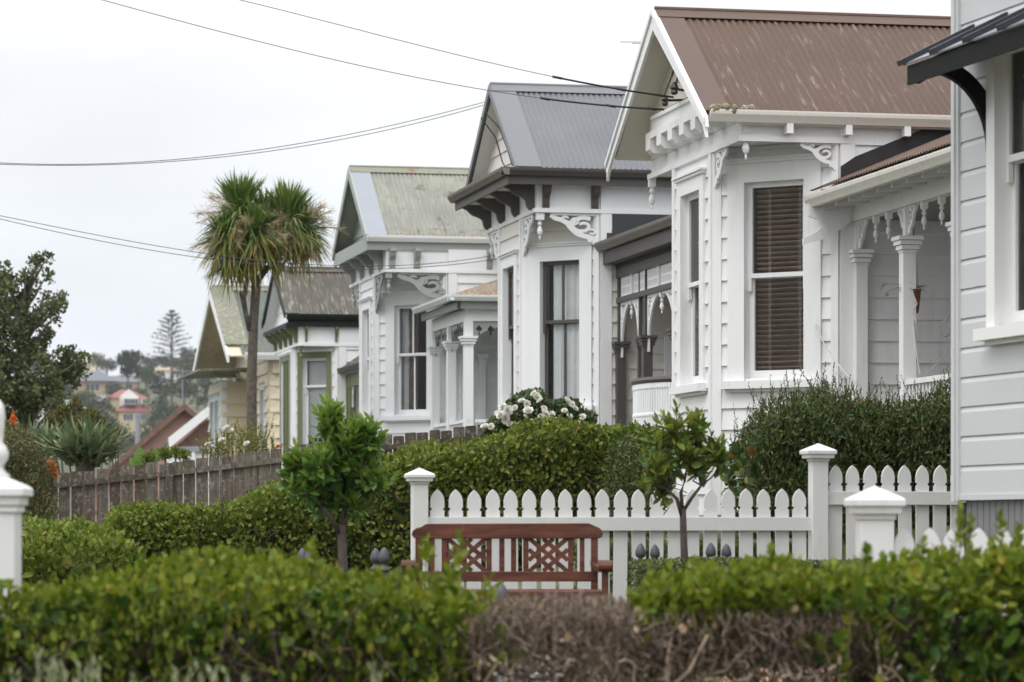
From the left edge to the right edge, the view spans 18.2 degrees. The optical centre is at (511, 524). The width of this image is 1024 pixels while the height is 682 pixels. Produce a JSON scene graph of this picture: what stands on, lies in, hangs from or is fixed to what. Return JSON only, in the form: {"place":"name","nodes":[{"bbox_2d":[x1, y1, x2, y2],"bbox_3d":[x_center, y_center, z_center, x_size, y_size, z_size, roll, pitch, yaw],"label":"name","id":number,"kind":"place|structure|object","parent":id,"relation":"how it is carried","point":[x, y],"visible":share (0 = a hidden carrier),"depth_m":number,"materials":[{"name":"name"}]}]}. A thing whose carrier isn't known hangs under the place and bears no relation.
{"place":"outdoors","nodes":[
{"label":"outdoors","id":0,"kind":"place"},
{"bbox_2d":[9,413,81,517],"bbox_3d":[-7.316,-0.341,49.006,1.460,2.792,1.483,0,0,42],"label":"flax plant","id":1,"kind":"object","parent":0,"point":[44,433],"visible":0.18,"depth_m":48.88,"materials":[{"name":"grey plant"}]},
{"bbox_2d":[0,0,950,376],"label":"sky","id":2,"kind":"structure","parent":0,"point":[90,83],"materials":[{"name":"white"}]},
{"bbox_2d":[5,375,949,681],"bbox_3d":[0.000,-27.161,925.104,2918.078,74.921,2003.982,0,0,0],"label":"ground","id":3,"kind":"structure","parent":0,"point":[175,399],"depth_m":717.13,"materials":[{"name":"soil"}]},
{"bbox_2d":[9,409,17,427],"bbox_3d":[-7.065,-0.249,45.409,0.168,2.808,0.680,0,0,-11],"label":"flower spike","id":4,"kind":"object","parent":3,"relation":"on","point":[12,418],"visible":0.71,"depth_m":45.24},
{"bbox_2d":[0,401,32,616],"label":"gatepost","id":5,"kind":"object","parent":3,"relation":"on","point":[15,495],"visible":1,"depth_m":12.61,"materials":[{"name":"white paint"}]},
{"bbox_2d":[3,419,61,520],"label":"shrub","id":6,"kind":"object","parent":3,"relation":"on","point":[33,476],"visible":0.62,"depth_m":43.28,"materials":[{"name":"green plant"}]},
{"bbox_2d":[29,352,52,372],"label":"tree","id":7,"kind":"object","parent":3,"relation":"on","point":[32,368],"visible":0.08,"depth_m":859.76,"materials":[{"name":"plant"}]},
{"bbox_2d":[0,250,92,514],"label":"tree","id":8,"kind":"object","parent":3,"relation":"on","point":[25,392],"visible":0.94,"depth_m":59.55,"materials":[{"name":"green plant"}]},
{"bbox_2d":[45,459,58,519],"bbox_3d":[-6.410,0.074,44.413,0.262,1.992,0.273,0,0,0],"label":"flower spray","id":9,"kind":"object","parent":3,"relation":"on","point":[55,475],"visible":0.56,"depth_m":44.38,"materials":[{"name":"plant"}]},
{"bbox_2d":[38,399,87,424],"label":"house","id":10,"kind":"structure","parent":3,"relation":"on","point":[43,411],"depth_m":760.72,"materials":[{"name":"beige tile"}]},
{"bbox_2d":[63,381,74,392],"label":"tree","id":11,"kind":"object","parent":3,"relation":"on","point":[69,386],"visible":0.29,"depth_m":898.99,"materials":[{"name":"green plant"}]},
{"bbox_2d":[40,396,109,480],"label":"shrub","id":12,"kind":"object","parent":3,"relation":"on","point":[75,406],"visible":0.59,"depth_m":53.98,"materials":[{"name":"green plant"}]},
{"bbox_2d":[67,392,84,400],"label":"tree","id":13,"kind":"object","parent":3,"relation":"on","point":[78,395],"visible":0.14,"depth_m":799.52,"materials":[{"name":"green plant"}]},
{"bbox_2d":[70,397,94,408],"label":"tree","id":14,"kind":"object","parent":3,"relation":"on","point":[87,404],"visible":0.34,"depth_m":769.56,"materials":[{"name":"green plant"}]},
{"bbox_2d":[21,511,147,611],"bbox_3d":[-4.029,0.634,27.178,1.344,1.537,7.841,0,0,-13],"label":"hedge","id":15,"kind":"object","parent":3,"relation":"on","point":[64,548],"visible":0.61,"depth_m":23.58,"materials":[{"name":"green plant"}]},
{"bbox_2d":[75,389,95,400],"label":"tree","id":16,"kind":"object","parent":3,"relation":"on","point":[85,392],"visible":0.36,"depth_m":899.08,"materials":[{"name":"green plant"}]},
{"bbox_2d":[28,409,143,518],"bbox_3d":[-6.382,-0.411,48.039,1.926,2.700,1.853,0,0,45],"label":"flax plant","id":17,"kind":"object","parent":3,"relation":"on","point":[90,447],"visible":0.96,"depth_m":47.78,"materials":[{"name":"green plant"}]},
{"bbox_2d":[74,354,98,373],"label":"house","id":18,"kind":"structure","parent":3,"relation":"on","point":[92,368],"depth_m":1249.37,"materials":[{"name":"beige"}]},
{"bbox_2d":[87,352,105,370],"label":"tree","id":19,"kind":"object","parent":3,"relation":"on","point":[97,361],"visible":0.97,"depth_m":1149.84,"materials":[{"name":"green plant"}]},
{"bbox_2d":[83,390,112,413],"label":"tree","id":20,"kind":"object","parent":3,"relation":"on","point":[92,400],"visible":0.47,"depth_m":799.58,"materials":[{"name":"green plant"}]},
{"bbox_2d":[94,398,117,468],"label":"tree","id":21,"kind":"object","parent":3,"relation":"on","point":[107,407],"visible":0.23,"depth_m":688.40,"materials":[{"name":"green plant"}]},
{"bbox_2d":[95,358,116,374],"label":"tree","id":22,"kind":"object","parent":3,"relation":"on","point":[109,365],"visible":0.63,"depth_m":1179.43,"materials":[{"name":"green plant"}]},
{"bbox_2d":[76,371,140,400],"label":"house","id":23,"kind":"structure","parent":3,"relation":"on","point":[96,382],"depth_m":959.91,"materials":[{"name":"beige brick"}]},
{"bbox_2d":[85,384,99,390],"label":"window","id":24,"kind":"structure","parent":23,"relation":"in","point":[95,387],"depth_m":959.50,"materials":[{"name":"grey glass"}]},
{"bbox_2d":[104,381,125,395],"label":"tree","id":25,"kind":"object","parent":3,"relation":"on","point":[115,388],"visible":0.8,"depth_m":869.08,"materials":[{"name":"green plant"}]},
{"bbox_2d":[110,426,124,468],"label":"shrub","id":26,"kind":"object","parent":3,"relation":"on","point":[120,430],"visible":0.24,"depth_m":58.13,"materials":[{"name":"green plant"}]},
{"bbox_2d":[114,420,133,458],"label":"tree","id":27,"kind":"object","parent":3,"relation":"on","point":[125,429],"visible":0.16,"depth_m":699.57,"materials":[{"name":"green plant"}]},
{"bbox_2d":[119,431,134,455],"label":"tree","id":28,"kind":"object","parent":3,"relation":"on","point":[130,442],"visible":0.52,"depth_m":640.15,"materials":[{"name":"green plant"}]},
{"bbox_2d":[105,390,151,433],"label":"house","id":29,"kind":"structure","parent":3,"relation":"on","point":[128,403],"depth_m":800.92,"materials":[{"name":"beige tile"}]},
{"bbox_2d":[123,414,132,420],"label":"window","id":30,"kind":"structure","parent":29,"relation":"in","point":[130,416],"depth_m":799.74,"materials":[{"name":"grey glass"}]},
{"bbox_2d":[122,398,138,404],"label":"window","id":31,"kind":"structure","parent":29,"relation":"in","point":[126,401],"depth_m":800.13,"materials":[{"name":"grey glass"}]},
{"bbox_2d":[115,349,143,389],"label":"tree","id":32,"kind":"object","parent":3,"relation":"on","point":[127,361],"visible":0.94,"depth_m":898.73,"materials":[{"name":"green plant"}]},
{"bbox_2d":[129,387,149,405],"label":"tree","id":33,"kind":"object","parent":3,"relation":"on","point":[142,391],"visible":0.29,"depth_m":849.16,"materials":[{"name":"green plant"}]},
{"bbox_2d":[129,446,158,499],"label":"broad leaf plant","id":34,"kind":"object","parent":3,"relation":"on","point":[135,460],"visible":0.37,"depth_m":48.98,"materials":[{"name":"plant"}]},
{"bbox_2d":[139,365,155,407],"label":"tree","id":35,"kind":"object","parent":3,"relation":"on","point":[144,370],"visible":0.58,"depth_m":879.54,"materials":[{"name":"green plant"}]},
{"bbox_2d":[95,368,204,521],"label":"house","id":36,"kind":"structure","parent":3,"relation":"on","point":[161,433],"depth_m":111.87,"materials":[{"name":"brown paint"}]},
{"bbox_2d":[141,419,160,439],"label":"tree","id":37,"kind":"object","parent":3,"relation":"on","point":[145,432],"visible":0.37,"depth_m":688.71,"materials":[{"name":"green plant"}]},
{"bbox_2d":[143,357,159,367],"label":"tree","id":38,"kind":"object","parent":3,"relation":"on","point":[151,363],"visible":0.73,"depth_m":1179.44,"materials":[{"name":"green plant"}]},
{"bbox_2d":[146,408,164,426],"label":"tree","id":39,"kind":"object","parent":3,"relation":"on","point":[154,417],"visible":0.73,"depth_m":739.51,"materials":[{"name":"green plant"}]},
{"bbox_2d":[147,393,169,423],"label":"tree","id":40,"kind":"object","parent":3,"relation":"on","point":[161,402],"visible":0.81,"depth_m":799.99,"materials":[{"name":"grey plant"}]},
{"bbox_2d":[142,370,176,419],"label":"tree","id":41,"kind":"object","parent":3,"relation":"on","point":[155,379],"visible":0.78,"depth_m":858.64,"materials":[{"name":"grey plant"}]},
{"bbox_2d":[140,444,191,465],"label":"shrub","id":42,"kind":"object","parent":3,"relation":"on","point":[174,451],"visible":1,"depth_m":48.87,"materials":[{"name":"green plant"}]},
{"bbox_2d":[154,355,179,367],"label":"tree","id":43,"kind":"object","parent":3,"relation":"on","point":[163,365],"visible":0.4,"depth_m":1198.20,"materials":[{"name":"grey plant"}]},
{"bbox_2d":[151,368,187,384],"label":"house","id":44,"kind":"structure","parent":3,"relation":"on","point":[166,371],"depth_m":1050.00,"materials":[{"name":"beige brick"}]},
{"bbox_2d":[160,402,178,421],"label":"tree","id":45,"kind":"object","parent":3,"relation":"on","point":[167,409],"visible":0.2,"depth_m":760.23,"materials":[{"name":"grey plant"}]},
{"bbox_2d":[146,310,195,410],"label":"norfolk pine","id":46,"kind":"object","parent":3,"relation":"on","point":[171,342],"visible":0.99,"depth_m":899.66,"materials":[{"name":"green plant"}]},
{"bbox_2d":[165,372,198,402],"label":"tree","id":47,"kind":"object","parent":3,"relation":"on","point":[189,387],"visible":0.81,"depth_m":849.14,"materials":[{"name":"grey plant"}]},
{"bbox_2d":[173,355,194,399],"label":"tree","id":48,"kind":"object","parent":3,"relation":"on","point":[181,366],"visible":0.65,"depth_m":948.52,"materials":[{"name":"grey plant"}]},
{"bbox_2d":[164,407,208,506],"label":"shed","id":49,"kind":"structure","parent":3,"relation":"on","point":[200,432],"depth_m":95.95,"materials":[{"name":"white paint"}]},
{"bbox_2d":[179,348,194,360],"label":"tree","id":50,"kind":"object","parent":3,"relation":"on","point":[185,354],"visible":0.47,"depth_m":1198.46,"materials":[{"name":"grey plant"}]},
{"bbox_2d":[183,363,198,409],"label":"tree","id":51,"kind":"object","parent":3,"relation":"on","point":[191,368],"visible":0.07,"depth_m":899.62,"materials":[{"name":"grey plant"}]},
{"bbox_2d":[9,648,386,681],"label":"lavender","id":52,"kind":"object","parent":3,"relation":"on","point":[213,678],"visible":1,"depth_m":10.29,"materials":[{"name":"grey plant"}]},
{"bbox_2d":[189,378,221,420],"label":"tree","id":53,"kind":"object","parent":3,"relation":"on","point":[205,384],"visible":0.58,"depth_m":829.50,"materials":[{"name":"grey plant"}]},
{"bbox_2d":[179,285,278,504],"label":"cottage","id":54,"kind":"structure","parent":3,"relation":"on","point":[222,349],"depth_m":78.56,"materials":[{"name":"white paint"}]},
{"bbox_2d":[207,396,213,457],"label":"window","id":55,"kind":"structure","parent":54,"relation":"in","point":[211,400],"depth_m":81.22,"materials":[{"name":"paint"}]},
{"bbox_2d":[212,394,218,456],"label":"window","id":56,"kind":"structure","parent":54,"relation":"in","point":[216,397],"depth_m":80.24,"materials":[{"name":"white paint"}]},
{"bbox_2d":[257,381,265,449],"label":"window","id":57,"kind":"structure","parent":54,"relation":"in","point":[262,402],"depth_m":77.20,"materials":[{"name":"blue paint"}]},
{"bbox_2d":[196,414,282,504],"bbox_3d":[-4.084,-0.842,48.020,1.297,1.686,1.156,0,0,0],"label":"rose bush","id":58,"kind":"object","parent":3,"relation":"on","point":[221,445],"visible":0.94,"depth_m":47.90,"materials":[{"name":"green plant"}]},
{"bbox_2d":[188,165,348,450],"bbox_3d":[-3.963,-2.722,51.975,2.650,6.256,1.956,0,0,0],"label":"cabbage tree","id":59,"kind":"object","parent":3,"relation":"on","point":[285,225],"visible":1,"depth_m":51.80,"materials":[{"name":"green plant"}]},
{"bbox_2d":[46,424,490,524],"bbox_3d":[-3.433,-0.169,45.422,6.399,2.567,0.125,0,0,-12],"label":"paling fence","id":60,"kind":"object","parent":3,"relation":"on","point":[170,475],"visible":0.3,"depth_m":45.20,"materials":[{"name":"wood"}]},
{"bbox_2d":[0,527,543,681],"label":"hedge","id":61,"kind":"object","parent":3,"relation":"on","point":[289,600],"visible":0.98,"depth_m":12.37,"materials":[{"name":"green plant"}]},
{"bbox_2d":[297,548,305,630],"bbox_3d":[-1.336,0.632,20.400,0.069,0.972,0.069,0,0,0],"label":"garden post","id":62,"kind":"object","parent":3,"relation":"on","point":[302,552],"visible":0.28,"depth_m":20.38,"materials":[{"name":"grey metal"}]},
{"bbox_2d":[261,266,358,479],"bbox_3d":[-0.367,-2.578,63.720,8.300,5.956,7.767,0,0,-12],"label":"villa","id":63,"kind":"object","parent":3,"relation":"on","point":[312,338],"visible":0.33,"depth_m":63.96,"materials":[{"name":"white paint"}]},
{"bbox_2d":[278,352,290,467],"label":"window","id":64,"kind":"structure","parent":63,"relation":"in","point":[287,353],"depth_m":65.14,"materials":[{"name":"white paint"}]},
{"bbox_2d":[294,349,333,444],"bbox_3d":[-3.891,-2.340,63.859,0.265,2.320,0.930,0,0,-57],"label":"window","id":65,"kind":"structure","parent":63,"relation":"in","point":[313,369],"depth_m":63.99,"materials":[{"name":"white paint"}]},
{"bbox_2d":[275,391,402,576],"bbox_3d":[-1.148,0.066,21.009,0.790,1.882,0.483,0,0,-25],"label":"citrus tree","id":66,"kind":"object","parent":3,"relation":"on","point":[347,477],"visible":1,"depth_m":20.95,"materials":[{"name":"green plant"}]},
{"bbox_2d":[370,548,378,570],"bbox_3d":[-0.870,0.591,20.400,0.069,0.890,0.069,0,0,0],"label":"garden post","id":67,"kind":"object","parent":3,"relation":"on","point":[374,555],"visible":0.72,"depth_m":20.38,"materials":[{"name":"grey metal"}]},
{"bbox_2d":[378,547,389,578],"bbox_3d":[-0.800,0.590,20.000,0.073,0.900,0.073,0,0,0],"label":"garden post","id":68,"kind":"object","parent":3,"relation":"on","point":[383,558],"visible":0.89,"depth_m":19.98,"materials":[{"name":"grey metal"}]},
{"bbox_2d":[102,413,686,630],"bbox_3d":[-1.199,0.100,30.849,6.132,2.386,1.928,0,0,-12],"label":"hedge","id":69,"kind":"object","parent":3,"relation":"on","point":[551,454],"visible":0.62,"depth_m":30.38,"materials":[{"name":"green plant"}]},
{"bbox_2d":[332,165,497,453],"bbox_3d":[1.872,-2.892,54.152,8.850,6.583,7.175,0,0,-12],"label":"villa","id":70,"kind":"object","parent":3,"relation":"on","point":[428,349],"visible":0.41,"depth_m":53.70,"materials":[{"name":"white paint"}]},
{"bbox_2d":[358,296,372,421],"bbox_3d":[-2.424,-2.812,55.009,0.335,2.164,1.128,0,0,-12],"label":"window","id":71,"kind":"structure","parent":70,"relation":"in","point":[366,303],"depth_m":55.35,"materials":[{"name":"white paint"}]},
{"bbox_2d":[381,290,437,422],"bbox_3d":[-1.658,-2.830,53.876,1.120,2.200,0.335,0,0,33],"label":"window","id":72,"kind":"structure","parent":70,"relation":"in","point":[402,354],"depth_m":54.01,"materials":[{"name":"white paint"}]},
{"bbox_2d":[496,584,508,654],"bbox_3d":[-0.054,0.689,16.200,0.073,0.788,0.073,0,0,0],"label":"garden post","id":73,"kind":"object","parent":3,"relation":"on","point":[501,589],"visible":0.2,"depth_m":16.18,"materials":[{"name":"grey metal"}]},
{"bbox_2d":[401,523,612,624],"bbox_3d":[-0.034,0.410,20.994,1.368,0.846,0.571,0,0,0],"label":"bench","id":74,"kind":"object","parent":3,"relation":"on","point":[527,533],"visible":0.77,"depth_m":21.22,"materials":[{"name":"wood"}]},
{"bbox_2d":[480,387,597,437],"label":"rose bush","id":75,"kind":"object","parent":3,"relation":"on","point":[531,403],"visible":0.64,"depth_m":35.87,"materials":[{"name":"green plant"}]},
{"bbox_2d":[447,82,671,516],"bbox_3d":[4.425,-3.020,41.959,9.040,6.941,8.990,0,0,-12],"label":"villa","id":76,"kind":"object","parent":3,"relation":"on","point":[582,248],"visible":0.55,"depth_m":42.44,"materials":[{"name":"white paint"}]},
{"bbox_2d":[0,105,482,165],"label":"power line","id":77,"kind":"object","parent":76,"relation":"attached to","point":[237,155],"visible":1,"depth_m":42.31,"materials":[{"name":"grey metal"}]},
{"bbox_2d":[6,102,483,164],"bbox_3d":[-8.006,-5.198,40.732,16.104,1.060,0.184,0,0,-19],"label":"power line","id":78,"kind":"object","parent":76,"relation":"attached to","point":[244,151],"visible":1,"depth_m":42.29,"materials":[{"name":"grey metal"}]},
{"bbox_2d":[0,215,494,265],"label":"power line","id":79,"kind":"object","parent":76,"relation":"attached to","point":[229,256],"visible":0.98,"depth_m":45.96,"materials":[{"name":"grey metal"}]},
{"bbox_2d":[1,219,494,268],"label":"power line","id":80,"kind":"object","parent":76,"relation":"attached to","point":[239,262],"visible":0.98,"depth_m":46.05,"materials":[{"name":"grey metal"}]},
{"bbox_2d":[494,249,518,415],"bbox_3d":[0.022,-2.596,43.706,0.300,2.252,1.144,0,0,-12],"label":"window","id":81,"kind":"structure","parent":76,"relation":"in","point":[509,360],"depth_m":44.05,"materials":[{"name":"white paint"}]},
{"bbox_2d":[523,240,594,411],"bbox_3d":[0.675,-2.615,42.658,1.100,2.290,0.301,0,0,33],"label":"window","id":82,"kind":"structure","parent":76,"relation":"in","point":[572,261],"depth_m":42.73,"materials":[{"name":"white paint"}]},
{"bbox_2d":[599,431,668,539],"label":"shrub","id":83,"kind":"object","parent":3,"relation":"on","point":[625,485],"visible":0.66,"depth_m":27.44,"materials":[{"name":"green plant"}]},
{"bbox_2d":[635,543,645,558],"bbox_3d":[0.856,0.409,21.300,0.072,0.577,0.072,0,0,0],"label":"garden post","id":84,"kind":"object","parent":3,"relation":"on","point":[640,551],"visible":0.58,"depth_m":21.27,"materials":[{"name":"grey metal"}]},
{"bbox_2d":[650,544,659,560],"bbox_3d":[0.960,0.400,21.500,0.069,0.542,0.069,0,0,0],"label":"garden post","id":85,"kind":"object","parent":3,"relation":"on","point":[654,551],"visible":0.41,"depth_m":21.48,"materials":[{"name":"grey metal"}]},
{"bbox_2d":[631,399,733,562],"bbox_3d":[1.137,-0.126,21.423,0.685,1.439,0.412,0,0,-12],"label":"citrus tree","id":86,"kind":"object","parent":3,"relation":"on","point":[687,447],"visible":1,"depth_m":21.37,"materials":[{"name":"green plant"}]},
{"bbox_2d":[404,443,965,639],"bbox_3d":[1.397,0.171,22.709,4.359,1.510,0.215,0,0,-12],"label":"picket fence","id":87,"kind":"object","parent":3,"relation":"on","point":[821,527],"visible":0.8,"depth_m":22.71,"materials":[{"name":"white paint"}]},
{"bbox_2d":[573,536,807,591],"bbox_3d":[1.518,0.345,25.241,2.092,0.527,0.686,0,0,-3],"label":"hedge","id":88,"kind":"object","parent":3,"relation":"on","point":[665,550],"visible":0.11,"depth_m":24.97,"materials":[{"name":"green plant"}]},
{"bbox_2d":[706,543,715,556],"bbox_3d":[1.324,0.366,21.300,0.072,0.497,0.072,0,0,0],"label":"garden post","id":89,"kind":"object","parent":3,"relation":"on","point":[710,550],"visible":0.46,"depth_m":21.27,"materials":[{"name":"grey metal"}]},
{"bbox_2d":[437,589,986,681],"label":"dead hedge","id":90,"kind":"object","parent":3,"relation":"on","point":[601,619],"visible":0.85,"depth_m":12.36,"materials":[{"name":"beige plant"}]},
{"bbox_2d":[721,544,731,558],"bbox_3d":[1.440,0.356,21.500,0.069,0.461,0.069,0,0,0],"label":"garden post","id":91,"kind":"object","parent":3,"relation":"on","point":[726,551],"visible":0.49,"depth_m":21.48,"materials":[{"name":"grey metal"}]},
{"bbox_2d":[626,555,854,593],"bbox_3d":[1.901,0.459,20.848,2.287,0.524,0.607,0,0,-2],"label":"hedge","id":92,"kind":"object","parent":3,"relation":"on","point":[639,566],"visible":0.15,"depth_m":20.64,"materials":[{"name":"green plant"}]},
{"bbox_2d":[604,6,950,516],"bbox_3d":[6.349,-2.637,31.226,8.962,6.373,9.368,0,0,-12],"label":"villa","id":93,"kind":"object","parent":3,"relation":"on","point":[802,159],"visible":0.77,"depth_m":31.92,"materials":[{"name":"white paint"}]},
{"bbox_2d":[103,0,663,110],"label":"power line","id":94,"kind":"object","parent":93,"relation":"attached to","point":[607,105],"visible":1,"depth_m":32.01,"materials":[{"name":"grey metal"}]},
{"bbox_2d":[241,0,673,97],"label":"power line","id":95,"kind":"object","parent":93,"relation":"attached to","point":[617,88],"visible":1,"depth_m":32.37,"materials":[{"name":"grey metal"}]},
{"bbox_2d":[669,167,707,397],"bbox_3d":[1.901,-2.476,32.975,0.290,2.292,1.144,0,0,-12],"label":"window","id":96,"kind":"structure","parent":93,"relation":"in","point":[691,245],"depth_m":33.32,"materials":[{"name":"white paint"}]},
{"bbox_2d":[719,153,826,391],"bbox_3d":[2.639,-2.495,31.852,1.150,2.330,0.290,0,0,33],"label":"window","id":97,"kind":"structure","parent":93,"relation":"in","point":[743,176],"depth_m":31.95,"materials":[{"name":"white paint"}]},
{"bbox_2d":[815,324,856,384],"bbox_3d":[3.103,-1.733,30.973,0.051,0.828,1.582,0,0,-10],"label":"cable","id":98,"kind":"object","parent":93,"relation":"hanging from","point":[833,357],"visible":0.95,"depth_m":30.91,"materials":[{"name":"plastic"}]},
{"bbox_2d":[881,226,926,313],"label":"hanging plant","id":99,"kind":"object","parent":93,"relation":"hanging from","point":[917,293],"visible":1,"depth_m":29.93,"materials":[{"name":"red plant"}]},
{"bbox_2d":[912,320,920,373],"bbox_3d":[3.780,-1.665,29.913,0.090,0.513,0.044,0,0,0],"label":"rope","id":100,"kind":"object","parent":93,"relation":"hanging from","point":[918,365],"visible":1,"depth_m":29.89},
{"bbox_2d":[626,500,1023,681],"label":"hedge","id":101,"kind":"object","parent":3,"relation":"on","point":[972,582],"visible":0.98,"depth_m":12.26,"materials":[{"name":"green plant"}]},
{"bbox_2d":[720,361,1016,543],"bbox_3d":[3.009,-0.430,26.721,2.456,2.032,1.771,0,0,-10],"label":"shrub","id":102,"kind":"object","parent":3,"relation":"on","point":[861,435],"visible":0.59,"depth_m":26.08,"materials":[{"name":"green plant"}]},
{"bbox_2d":[844,486,1023,643],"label":"picket fence","id":103,"kind":"object","parent":3,"relation":"on","point":[874,511],"visible":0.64,"depth_m":14.42,"materials":[{"name":"white paint"}]},
{"bbox_2d":[896,0,1023,557],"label":"house","id":104,"kind":"structure","parent":3,"relation":"on","point":[977,60],"depth_m":20.84,"materials":[{"name":"grey paint"}]},
{"bbox_2d":[973,23,1023,345],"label":"window","id":105,"kind":"structure","parent":104,"relation":"in","point":[1004,72],"depth_m":20.77,"materials":[{"name":"white paint"}]},
{"bbox_2d":[330,528,964,681],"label":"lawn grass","id":106,"kind":"structure","parent":0,"point":[843,557],"depth_m":18.80,"materials":[{"name":"plant"}]},
{"bbox_2d":[694,663,833,681],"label":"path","id":107,"kind":"structure","parent":0,"point":[762,678],"depth_m":16.46,"materials":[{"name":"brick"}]},
{"bbox_3d":[4.316,-2.114,31.064,0.076,0.260,0.104,0,0,0],"label":"wall lantern","id":108,"kind":"object","parent":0,"visible":0},
{"bbox_2d":[926,311,950,373],"bbox_3d":[4.175,-1.781,31.051,0.328,0.647,0.111,0,0,0],"label":"cable loop","id":109,"kind":"object","parent":108,"relation":"hanging from","point":[944,336],"visible":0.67,"depth_m":31.09,"materials":[{"name":"plastic"}]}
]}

